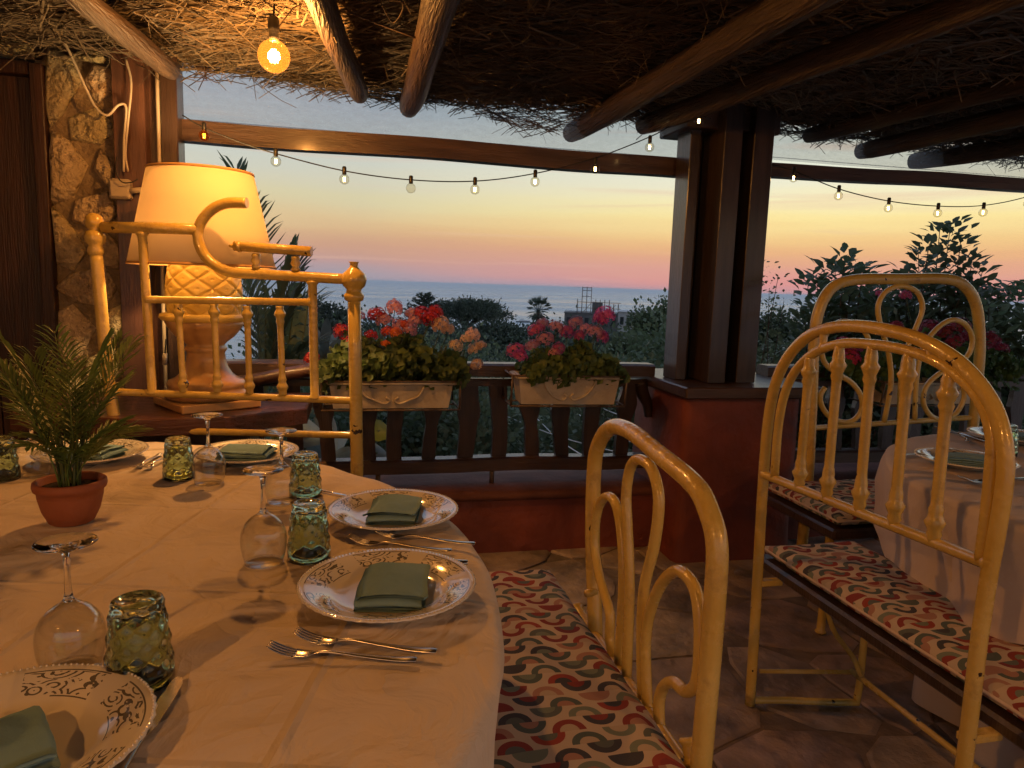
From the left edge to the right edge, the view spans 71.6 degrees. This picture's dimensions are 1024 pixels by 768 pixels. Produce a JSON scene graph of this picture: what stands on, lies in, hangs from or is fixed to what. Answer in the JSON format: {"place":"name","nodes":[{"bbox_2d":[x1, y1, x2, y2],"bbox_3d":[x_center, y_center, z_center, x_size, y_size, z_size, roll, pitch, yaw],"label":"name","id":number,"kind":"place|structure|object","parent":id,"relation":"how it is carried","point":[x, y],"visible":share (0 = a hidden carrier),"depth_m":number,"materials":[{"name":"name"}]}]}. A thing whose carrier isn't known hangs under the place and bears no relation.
{"place":"outdoors","nodes":[
{"label":"outdoors","id":0,"kind":"place"},
{"bbox_2d":[564,310,617,332],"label":"unfinished building","id":1,"kind":"structure","parent":0,"point":[586,315],"depth_m":148.57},
{"bbox_2d":[182,63,1023,302],"label":"sky","id":2,"kind":"structure","parent":0,"point":[563,229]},
{"bbox_2d":[225,279,1023,358],"bbox_3d":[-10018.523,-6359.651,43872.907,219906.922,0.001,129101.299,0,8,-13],"label":"sea","id":3,"kind":"structure","parent":0,"point":[515,299],"depth_m":3989.87,"materials":[{"name":"blue"}]},
{"bbox_2d":[477,536,982,767],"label":"floor","id":4,"kind":"structure","parent":0,"point":[873,730],"depth_m":2.35,"materials":[{"name":"tile"}]},
{"bbox_2d":[0,39,123,439],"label":"stone wall","id":5,"kind":"structure","parent":4,"relation":"on","point":[81,160],"depth_m":2.78,"materials":[{"name":"stone"}]},
{"bbox_2d":[0,58,65,439],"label":"door","id":6,"kind":"structure","parent":5,"relation":"attached to","point":[29,297],"depth_m":2.77,"materials":[{"name":"brown wood"}]},
{"bbox_2d":[64,43,127,171],"bbox_3d":[-1.596,-1.104,2.675,0.264,0.575,0.009,0,8,-13],"label":"electric cable","id":7,"kind":"object","parent":5,"relation":"attached to","point":[100,111],"visible":0.91,"depth_m":2.70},
{"bbox_2d":[108,178,140,199],"bbox_3d":[-1.499,-0.756,2.761,0.117,0.075,0.056,0,8,-13],"label":"junction box","id":8,"kind":"object","parent":5,"relation":"attached to","point":[118,189],"visible":0.94,"depth_m":2.73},
{"bbox_2d":[110,47,186,389],"bbox_3d":[-1.468,-0.254,2.933,0.228,2.100,0.140,0,8,-13],"label":"corner post","id":9,"kind":"object","parent":4,"relation":"on","point":[142,144],"visible":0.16,"depth_m":2.80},
{"bbox_2d":[155,71,167,389],"bbox_3d":[-1.413,-0.496,2.869,0.021,1.500,0.016,3,8,9],"label":"cable conduit","id":10,"kind":"object","parent":9,"relation":"attached to","point":[157,94],"visible":0.42,"depth_m":2.81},
{"bbox_2d":[9,393,312,444],"bbox_3d":[-1.276,0.455,2.687,0.980,0.768,0.580,0,8,-13],"label":"lamp shelf","id":11,"kind":"object","parent":4,"relation":"on","point":[164,422],"visible":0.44,"depth_m":2.51,"materials":[{"name":"brown wood"}]},
{"bbox_2d":[125,162,276,414],"bbox_3d":[-1.117,-0.339,2.576,0.500,0.843,0.500,0,8,-13],"label":"table lamp","id":12,"kind":"object","parent":11,"relation":"on","point":[175,192],"visible":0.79,"depth_m":2.45,"materials":[{"name":"ceramic"}]},
{"bbox_2d":[83,197,366,476],"bbox_3d":[-0.955,0.165,2.203,0.921,1.505,0.484,2,8,-1],"label":"chair","id":13,"kind":"object","parent":4,"relation":"on","point":[352,279],"visible":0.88,"depth_m":2.34,"materials":[{"name":"metal"}]},
{"bbox_2d":[364,462,879,552],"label":"parapet wall","id":14,"kind":"structure","parent":4,"relation":"on","point":[518,510],"depth_m":3.40,"materials":[{"name":"red paint"}]},
{"bbox_2d":[226,359,654,482],"bbox_3d":[-0.322,0.194,3.343,2.102,0.606,0.114,0,8,-13],"label":"railing","id":15,"kind":"object","parent":14,"relation":"on","point":[463,460],"visible":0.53,"depth_m":3.36,"materials":[{"name":"wood"}]},
{"bbox_2d":[237,363,309,386],"bbox_3d":[-1.031,-0.037,3.099,0.622,0.145,0.134,0,8,-13],"label":"handrail log","id":16,"kind":"object","parent":15,"relation":"attached to","point":[272,376],"visible":0.27,"depth_m":3.05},
{"bbox_2d":[320,376,461,411],"bbox_3d":[-0.531,0.035,3.109,0.590,0.134,0.258,0,8,-13],"label":"planter box","id":17,"kind":"object","parent":15,"relation":"hanging from","point":[393,393],"visible":0.82,"depth_m":3.02,"materials":[{"name":"ceramic"}]},
{"bbox_2d":[303,298,486,393],"bbox_3d":[-0.494,-0.161,3.070,0.782,0.417,0.315,0,8,-13],"label":"geranium","id":18,"kind":"object","parent":17,"relation":"in","point":[404,355],"visible":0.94,"depth_m":3.02,"materials":[{"name":"green plant"}]},
{"bbox_2d":[502,369,627,406],"bbox_3d":[0.238,0.016,3.282,0.535,0.147,0.259,1,8,-10],"label":"planter box","id":19,"kind":"object","parent":15,"relation":"hanging from","point":[583,391],"visible":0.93,"depth_m":3.18,"materials":[{"name":"ceramic"}]},
{"bbox_2d":[505,305,630,388],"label":"geranium","id":20,"kind":"object","parent":19,"relation":"in","point":[580,357],"visible":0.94,"depth_m":3.17,"materials":[{"name":"green plant"}]},
{"bbox_2d":[756,364,1023,462],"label":"railing","id":21,"kind":"object","parent":14,"relation":"on","point":[1015,407],"visible":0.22,"depth_m":3.86,"materials":[{"name":"wood"}]},
{"bbox_2d":[848,377,992,406],"bbox_3d":[2.135,0.035,3.718,0.650,0.132,0.258,0,8,-13],"label":"planter box","id":22,"kind":"object","parent":21,"relation":"attached to","point":[931,396],"visible":0.37,"depth_m":3.61,"materials":[{"name":"ceramic"}]},
{"bbox_2d":[819,290,1023,392],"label":"geranium","id":23,"kind":"object","parent":22,"relation":"in","point":[1008,361],"visible":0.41,"depth_m":3.65,"materials":[{"name":"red plant"}]},
{"bbox_2d":[573,418,728,767],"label":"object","id":24,"kind":"object","parent":4,"relation":"on","point":[696,750],"visible":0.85,"depth_m":1.38,"materials":[{"name":"metal"}]},
{"bbox_2d":[489,569,685,767],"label":"bench cushion","id":25,"kind":"object","parent":24,"relation":"on","point":[568,698],"visible":0.62,"depth_m":1.36,"materials":[{"name":"fabric"}]},
{"bbox_2d":[631,103,821,562],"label":"pillar","id":26,"kind":"structure","parent":4,"relation":"on","point":[708,386],"depth_m":3.27,"materials":[{"name":"red paint"}]},
{"bbox_2d":[182,119,676,177],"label":"ceiling beam","id":27,"kind":"structure","parent":26,"relation":"attached to","point":[355,144],"depth_m":3.10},
{"bbox_2d":[771,162,1023,192],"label":"ceiling beam","id":28,"kind":"structure","parent":26,"relation":"attached to","point":[908,178],"depth_m":3.64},
{"bbox_2d":[772,164,1023,216],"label":"string lights","id":29,"kind":"object","parent":26,"relation":"hanging from","point":[888,200],"visible":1,"depth_m":3.48,"materials":[{"name":"black plastic"}]},
{"bbox_2d":[767,273,985,634],"bbox_3d":[1.632,0.230,2.869,1.101,1.364,0.534,0,8,-13],"label":"bench","id":30,"kind":"object","parent":4,"relation":"on","point":[828,529],"visible":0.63,"depth_m":3.03,"materials":[{"name":"metal"}]},
{"bbox_2d":[768,479,874,525],"bbox_3d":[1.583,0.457,2.858,0.973,0.060,0.463,0,8,-13],"label":"bench cushion","id":31,"kind":"object","parent":30,"relation":"on","point":[842,489],"visible":0.21,"depth_m":2.74,"materials":[{"name":"fabric"}]},
{"bbox_2d":[745,320,1023,767],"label":"bench","id":32,"kind":"object","parent":4,"relation":"on","point":[955,367],"visible":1,"depth_m":1.61,"materials":[{"name":"metal"}]},
{"bbox_2d":[765,541,1023,721],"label":"bench cushion","id":33,"kind":"object","parent":32,"relation":"on","point":[885,594],"visible":0.75,"depth_m":1.81,"materials":[{"name":"fabric"}]},
{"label":"house side wall","id":34,"kind":"structure","parent":4,"relation":"on","visible":0},
{"bbox_2d":[0,0,1023,128],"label":"roof","id":35,"kind":"structure","parent":34,"relation":"attached to","point":[1016,30],"depth_m":2.49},
{"bbox_2d":[257,0,289,71],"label":"hanging bulb","id":36,"kind":"object","parent":35,"relation":"hanging from","point":[273,24],"visible":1,"depth_m":2.10,"materials":[{"name":"glass"}]},
{"bbox_2d":[304,0,367,103],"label":"roof log","id":37,"kind":"object","parent":35,"relation":"attached to","point":[327,18],"visible":0.99,"depth_m":2.21,"materials":[{"name":"brown wood"}]},
{"bbox_2d":[399,0,459,117],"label":"roof log","id":38,"kind":"object","parent":35,"relation":"attached to","point":[435,19],"visible":0.99,"depth_m":2.20,"materials":[{"name":"brown wood"}]},
{"bbox_2d":[0,0,1023,174],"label":"thatch","id":39,"kind":"object","parent":35,"relation":"hanging from","point":[585,89],"visible":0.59,"depth_m":2.52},
{"bbox_2d":[62,0,179,79],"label":"roof log","id":40,"kind":"object","parent":39,"relation":"attached to","point":[103,16],"visible":1,"depth_m":2.17,"materials":[{"name":"brown wood"}]},
{"bbox_2d":[344,0,415,38],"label":"dry vine","id":41,"kind":"object","parent":39,"relation":"hanging from","point":[374,22],"visible":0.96,"depth_m":2.07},
{"bbox_2d":[563,0,840,141],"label":"roof log","id":42,"kind":"object","parent":35,"relation":"attached to","point":[757,24],"visible":0.95,"depth_m":2.21,"materials":[{"name":"brown wood"}]},
{"bbox_2d":[635,0,1023,134],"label":"roof log","id":43,"kind":"object","parent":35,"relation":"attached to","point":[930,20],"visible":0.99,"depth_m":2.15,"materials":[{"name":"brown wood"}]},
{"bbox_2d":[182,115,710,191],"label":"string lights","id":44,"kind":"object","parent":43,"relation":"hanging from","point":[344,171],"visible":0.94,"depth_m":2.91,"materials":[{"name":"black plastic"}]},
{"bbox_2d":[802,72,1023,142],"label":"roof log","id":45,"kind":"object","parent":35,"relation":"attached to","point":[927,107],"visible":0.91,"depth_m":2.90,"materials":[{"name":"brown wood"}]},
{"bbox_2d":[854,103,1023,158],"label":"roof log","id":46,"kind":"object","parent":35,"relation":"attached to","point":[995,120],"visible":0.98,"depth_m":3.16,"materials":[{"name":"brown wood"}]},
{"bbox_2d":[907,136,1023,168],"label":"roof log","id":47,"kind":"object","parent":35,"relation":"attached to","point":[1012,147],"visible":0.93,"depth_m":3.62,"materials":[{"name":"brown wood"}]},
{"bbox_3d":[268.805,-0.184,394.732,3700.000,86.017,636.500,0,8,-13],"label":"hillside","id":48,"kind":"structure","parent":0,"visible":0},
{"bbox_2d":[217,150,335,439],"bbox_3d":[-1.209,-0.335,3.797,0.608,1.717,0.586,4,8,11],"label":"garden palm","id":49,"kind":"object","parent":48,"relation":"on","point":[264,319],"visible":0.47,"depth_m":3.72,"materials":[{"name":"green plant"}]},
{"bbox_2d":[301,318,340,358],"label":"agave","id":50,"kind":"object","parent":48,"relation":"on","point":[323,350],"visible":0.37,"depth_m":4.21,"materials":[{"name":"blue plant"}]},
{"bbox_2d":[295,295,364,336],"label":"dark tree","id":51,"kind":"object","parent":48,"relation":"on","point":[323,308],"visible":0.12,"depth_m":43.88,"materials":[{"name":"green plant"}]},
{"bbox_2d":[237,294,439,389],"bbox_3d":[-5.493,-0.504,22.047,6.701,4.612,6.439,0,8,-13],"label":"bush","id":52,"kind":"object","parent":48,"relation":"on","point":[335,321],"visible":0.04,"depth_m":21.45,"materials":[{"name":"green plant"}]},
{"bbox_2d":[265,386,446,456],"bbox_3d":[-1.408,0.811,6.022,1.853,2.218,1.646,0,8,-13],"label":"bush","id":53,"kind":"object","parent":48,"relation":"on","point":[344,420],"visible":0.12,"depth_m":6.01,"materials":[{"name":"green plant"}]},
{"bbox_2d":[396,292,453,326],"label":"palm tree","id":54,"kind":"object","parent":48,"relation":"on","point":[428,300],"visible":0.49,"depth_m":57.02,"materials":[{"name":"green plant"}]},
{"bbox_2d":[371,319,510,401],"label":"bush","id":55,"kind":"object","parent":48,"relation":"on","point":[447,344],"visible":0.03,"depth_m":14.96,"materials":[{"name":"green plant"}]},
{"bbox_2d":[411,312,477,355],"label":"dark tree","id":56,"kind":"object","parent":48,"relation":"on","point":[455,323],"visible":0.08,"depth_m":42.98,"materials":[{"name":"green plant"}]},
{"bbox_2d":[402,388,546,456],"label":"bush","id":57,"kind":"object","parent":48,"relation":"on","point":[482,443],"visible":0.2,"depth_m":6.17,"materials":[{"name":"green plant"}]},
{"bbox_2d":[437,294,517,328],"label":"stone pine","id":58,"kind":"object","parent":48,"relation":"on","point":[481,309],"visible":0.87,"depth_m":59.85,"materials":[{"name":"green plant"}]},
{"bbox_2d":[427,324,569,388],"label":"bush","id":59,"kind":"object","parent":48,"relation":"on","point":[506,345],"visible":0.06,"depth_m":28.24,"materials":[{"name":"green plant"}]},
{"bbox_2d":[451,339,547,442],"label":"bush","id":60,"kind":"object","parent":48,"relation":"on","point":[485,388],"visible":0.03,"depth_m":12.64,"materials":[{"name":"green plant"}]},
{"bbox_2d":[466,316,534,361],"bbox_3d":[-0.844,-1.393,40.190,4.106,5.026,4.384,-3,9,-30],"label":"dark tree","id":61,"kind":"object","parent":48,"relation":"on","point":[484,328],"visible":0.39,"depth_m":39.22,"materials":[{"name":"green plant"}]},
{"bbox_2d":[481,386,582,452],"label":"bush","id":62,"kind":"object","parent":48,"relation":"on","point":[542,417],"visible":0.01,"depth_m":7.76,"materials":[{"name":"green plant"}]},
{"bbox_2d":[525,295,551,347],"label":"fan palm","id":63,"kind":"object","parent":48,"relation":"on","point":[537,315],"visible":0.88,"depth_m":84.24,"materials":[{"name":"green plant"}]},
{"bbox_2d":[483,305,622,361],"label":"bush","id":64,"kind":"object","parent":48,"relation":"on","point":[586,339],"visible":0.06,"depth_m":23.99,"materials":[{"name":"green plant"}]},
{"bbox_2d":[508,356,646,453],"bbox_3d":[0.842,0.826,6.657,2.209,2.170,1.941,0,8,-13],"label":"bush","id":65,"kind":"object","parent":48,"relation":"on","point":[548,448],"visible":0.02,"depth_m":6.60,"materials":[{"name":"green plant"}]},
{"bbox_2d":[540,339,662,452],"bbox_3d":[1.095,0.767,6.080,1.831,2.332,1.625,0,8,-13],"label":"bush","id":66,"kind":"object","parent":48,"relation":"on","point":[578,433],"visible":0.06,"depth_m":5.79,"materials":[{"name":"green plant"}]},
{"bbox_2d":[570,287,666,412],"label":"bush","id":67,"kind":"object","parent":48,"relation":"on","point":[659,350],"visible":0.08,"depth_m":8.83,"materials":[{"name":"green plant"}]},
{"bbox_2d":[594,325,663,362],"bbox_3d":[2.428,0.297,14.948,2.026,3.070,1.806,0,8,-13],"label":"bushy tree","id":68,"kind":"object","parent":48,"relation":"on","point":[614,342],"visible":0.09,"depth_m":14.71,"materials":[{"name":"green plant"}]},
{"bbox_2d":[618,295,667,357],"bbox_3d":[3.937,-0.442,19.707,2.159,4.149,2.134,0,8,-13],"label":"bushy tree","id":69,"kind":"object","parent":48,"relation":"on","point":[656,313],"visible":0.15,"depth_m":19.20,"materials":[{"name":"green plant"}]},
{"bbox_2d":[757,260,795,363],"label":"leafy shrub","id":70,"kind":"object","parent":48,"relation":"on","point":[773,298],"visible":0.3,"depth_m":4.73,"materials":[{"name":"green plant"}]},
{"bbox_2d":[757,300,807,363],"bbox_3d":[8.452,-0.454,22.506,2.754,4.469,2.457,7,10,34],"label":"bushy tree","id":71,"kind":"object","parent":48,"relation":"on","point":[776,323],"visible":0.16,"depth_m":21.94,"materials":[{"name":"green plant"}]},
{"bbox_2d":[755,338,818,441],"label":"leafy shrub","id":72,"kind":"object","parent":48,"relation":"on","point":[780,351],"visible":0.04,"depth_m":5.33,"materials":[{"name":"green plant"}]},
{"bbox_2d":[784,242,912,447],"bbox_3d":[2.542,0.348,5.300,1.451,2.700,0.812,0,8,-13],"label":"leafy shrub","id":73,"kind":"object","parent":48,"relation":"on","point":[864,306],"visible":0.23,"depth_m":5.03,"materials":[{"name":"green plant"}]},
{"bbox_2d":[770,294,1008,446],"bbox_3d":[2.682,0.594,5.502,2.532,2.788,2.294,0,8,-13],"label":"bush","id":74,"kind":"object","parent":48,"relation":"on","point":[954,426],"visible":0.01,"depth_m":4.98,"materials":[{"name":"green plant"}]},
{"bbox_2d":[871,214,1020,442],"bbox_3d":[3.324,0.206,5.535,1.687,3.004,0.816,0,8,-13],"label":"leafy shrub","id":75,"kind":"object","parent":48,"relation":"on","point":[954,297],"visible":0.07,"depth_m":5.30,"materials":[{"name":"green plant"}]},
{"bbox_2d":[965,278,1023,429],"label":"leafy shrub","id":76,"kind":"object","parent":48,"relation":"on","point":[1011,332],"visible":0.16,"depth_m":5.33,"materials":[{"name":"green plant"}]},
{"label":"grass","id":77,"kind":"object","parent":48,"relation":"on","visible":0},
{"bbox_2d":[306,417,349,457],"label":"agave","id":78,"kind":"object","parent":77,"relation":"on","point":[342,451],"visible":0.25,"depth_m":4.02,"materials":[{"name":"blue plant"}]},
{"bbox_3d":[-1.168,0.706,1.045,2.196,0.738,2.196,0,8,-13],"label":"round table","id":79,"kind":"object","parent":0,"visible":0},
{"bbox_2d":[0,440,504,767],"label":"tablecloth","id":80,"kind":"object","parent":79,"relation":"on","point":[245,697],"visible":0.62,"depth_m":1.00,"materials":[{"name":"fabric"}]},
{"bbox_2d":[0,435,20,482],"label":"tumbler","id":81,"kind":"object","parent":80,"relation":"on","point":[10,468],"visible":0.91,"depth_m":1.65,"materials":[{"name":"green glass"}]},
{"bbox_2d":[31,532,106,666],"bbox_3d":[-0.541,0.272,0.867,0.077,0.165,0.077,0,8,-13],"label":"wine glass","id":82,"kind":"object","parent":80,"relation":"on","point":[65,545],"visible":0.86,"depth_m":0.86,"materials":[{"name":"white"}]},
{"bbox_2d":[0,322,154,526],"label":"potted palm","id":83,"kind":"object","parent":80,"relation":"on","point":[65,495],"visible":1,"depth_m":1.35,"materials":[{"name":"plant"}]},
{"bbox_2d":[0,663,157,767],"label":"plate","id":84,"kind":"object","parent":80,"relation":"on","point":[98,716],"visible":0.84,"depth_m":0.78,"materials":[{"name":"ceramic"}]},
{"bbox_2d":[0,706,60,767],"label":"napkin","id":85,"kind":"object","parent":84,"relation":"on","point":[27,739],"visible":1,"depth_m":0.69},
{"bbox_2d":[29,439,148,465],"bbox_3d":[-1.095,0.184,1.849,0.269,0.029,0.269,8,10,36],"label":"plate","id":86,"kind":"object","parent":80,"relation":"on","point":[134,447],"visible":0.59,"depth_m":1.85,"materials":[{"name":"ceramic"}]},
{"bbox_2d":[67,443,127,460],"bbox_3d":[-1.095,0.174,1.851,0.134,0.028,0.103,3,8,7],"label":"napkin","id":87,"kind":"object","parent":86,"relation":"on","point":[114,451],"visible":0.38,"depth_m":1.83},
{"bbox_2d":[103,590,174,692],"bbox_3d":[-0.449,0.307,0.853,0.077,0.104,0.077,0,8,-13],"label":"tumbler","id":88,"kind":"object","parent":80,"relation":"on","point":[138,637],"visible":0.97,"depth_m":0.83,"materials":[{"name":"green glass"}]},
{"bbox_2d":[114,676,181,767],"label":"knife","id":89,"kind":"object","parent":80,"relation":"on","point":[165,700],"visible":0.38,"depth_m":0.80,"materials":[{"name":"metal"}]},
{"bbox_2d":[162,435,194,481],"bbox_3d":[-0.807,0.178,1.717,0.073,0.099,0.074,-5,11,-43],"label":"tumbler","id":90,"kind":"object","parent":80,"relation":"on","point":[177,458],"visible":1,"depth_m":1.69,"materials":[{"name":"green glass"}]},
{"bbox_2d":[191,412,225,486],"bbox_3d":[-0.716,0.154,1.674,0.077,0.165,0.077,1,8,-5],"label":"wine glass","id":91,"kind":"object","parent":80,"relation":"on","point":[206,416],"visible":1,"depth_m":1.67,"materials":[{"name":"white"}]},
{"bbox_2d":[193,439,298,464],"bbox_3d":[-0.711,0.189,1.905,0.269,0.029,0.269,7,10,35],"label":"plate","id":92,"kind":"object","parent":80,"relation":"on","point":[210,455],"visible":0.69,"depth_m":1.92,"materials":[{"name":"ceramic"}]},
{"bbox_2d":[215,444,276,460],"bbox_3d":[-0.711,0.180,1.906,0.133,0.028,0.107,2,8,-1],"label":"napkin","id":93,"kind":"object","parent":92,"relation":"on","point":[243,452],"visible":0.99,"depth_m":1.87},
{"bbox_2d":[240,464,286,568],"bbox_3d":[-0.426,0.227,1.217,0.077,0.165,0.077,5,8,20],"label":"wine glass","id":94,"kind":"object","parent":80,"relation":"on","point":[262,472],"visible":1,"depth_m":1.21,"materials":[{"name":"white"}]},
{"bbox_2d":[265,427,299,505],"bbox_3d":[-0.504,0.180,1.554,0.075,0.160,0.075,-4,10,-37],"label":"wine glass","id":95,"kind":"object","parent":80,"relation":"on","point":[280,432],"visible":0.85,"depth_m":1.55,"materials":[{"name":"white"}]},
{"bbox_2d":[289,450,321,499],"bbox_3d":[-0.469,0.204,1.610,0.073,0.099,0.074,1,8,-3],"label":"tumbler","id":96,"kind":"object","parent":80,"relation":"on","point":[305,465],"visible":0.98,"depth_m":1.58,"materials":[{"name":"green glass"}]},
{"bbox_2d":[287,498,330,564],"bbox_3d":[-0.358,0.257,1.250,0.075,0.101,0.075,8,10,36],"label":"tumbler","id":97,"kind":"object","parent":80,"relation":"on","point":[308,543],"visible":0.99,"depth_m":1.22,"materials":[{"name":"green glass"}]},
{"bbox_2d":[266,640,417,661],"bbox_3d":[-0.220,0.348,0.920,0.195,0.015,0.022,2,8,2],"label":"fork","id":98,"kind":"object","parent":80,"relation":"on","point":[297,653],"visible":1,"depth_m":0.92,"materials":[{"name":"metal"}]},
{"bbox_2d":[293,626,437,652],"bbox_3d":[-0.195,0.342,0.943,0.195,0.015,0.022,3,8,7],"label":"fork","id":99,"kind":"object","parent":80,"relation":"on","point":[324,640],"visible":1,"depth_m":0.94,"materials":[{"name":"metal"}]},
{"bbox_2d":[296,548,475,623],"bbox_3d":[-0.193,0.317,1.103,0.275,0.030,0.275,-3,9,-30],"label":"plate","id":100,"kind":"object","parent":80,"relation":"on","point":[328,587],"visible":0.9,"depth_m":1.11,"materials":[{"name":"ceramic"}]},
{"bbox_2d":[353,562,430,612],"bbox_3d":[-0.182,0.310,1.094,0.111,0.028,0.138,1,8,-3],"label":"napkin","id":101,"kind":"object","parent":100,"relation":"on","point":[394,587],"visible":0.99,"depth_m":1.06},
{"bbox_2d":[327,488,458,530],"bbox_3d":[-0.244,0.266,1.463,0.269,0.029,0.269,2,8,2],"label":"plate","id":102,"kind":"object","parent":80,"relation":"on","point":[351,509],"visible":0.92,"depth_m":1.48,"materials":[{"name":"ceramic"}]},
{"bbox_2d":[363,494,421,524],"bbox_3d":[-0.244,0.257,1.462,0.112,0.028,0.135,1,8,-5],"label":"napkin","id":103,"kind":"object","parent":102,"relation":"on","point":[394,509],"visible":1,"depth_m":1.42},
{"bbox_2d":[347,533,451,551],"bbox_3d":[-0.207,0.294,1.311,0.198,0.015,0.022,3,8,9],"label":"fork","id":104,"kind":"object","parent":80,"relation":"on","point":[355,538],"visible":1,"depth_m":1.31,"materials":[{"name":"metal"}]},
{"bbox_2d":[374,530,475,544],"bbox_3d":[-0.165,0.288,1.339,0.196,0.015,0.022,3,8,10],"label":"fork","id":105,"kind":"object","parent":80,"relation":"on","point":[389,534],"visible":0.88,"depth_m":1.34,"materials":[{"name":"metal"}]},
{"bbox_3d":[1.981,0.689,1.921,1.680,0.738,1.680,0,8,-13],"label":"round table","id":106,"kind":"object","parent":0,"visible":0},
{"bbox_2d":[911,530,1023,767],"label":"tablecloth","id":107,"kind":"object","parent":106,"relation":"on","point":[1004,753],"visible":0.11,"depth_m":1.91,"materials":[{"name":"fabric"}]},
{"bbox_2d":[874,432,1023,644],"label":"tablecloth","id":108,"kind":"object","parent":107,"relation":"on","point":[923,564],"visible":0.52,"depth_m":1.88,"materials":[{"name":"fabric"}]},
{"bbox_2d":[914,447,1020,470],"bbox_3d":[1.340,0.230,2.101,0.269,0.029,0.269,6,9,25],"label":"plate","id":109,"kind":"object","parent":108,"relation":"on","point":[927,453],"visible":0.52,"depth_m":2.15,"materials":[{"name":"ceramic"}]},
{"bbox_2d":[948,452,983,467],"bbox_3d":[1.341,0.220,2.103,0.134,0.029,0.107,4,8,15],"label":"napkin","id":110,"kind":"object","parent":109,"relation":"on","point":[968,459],"visible":0.61,"depth_m":2.07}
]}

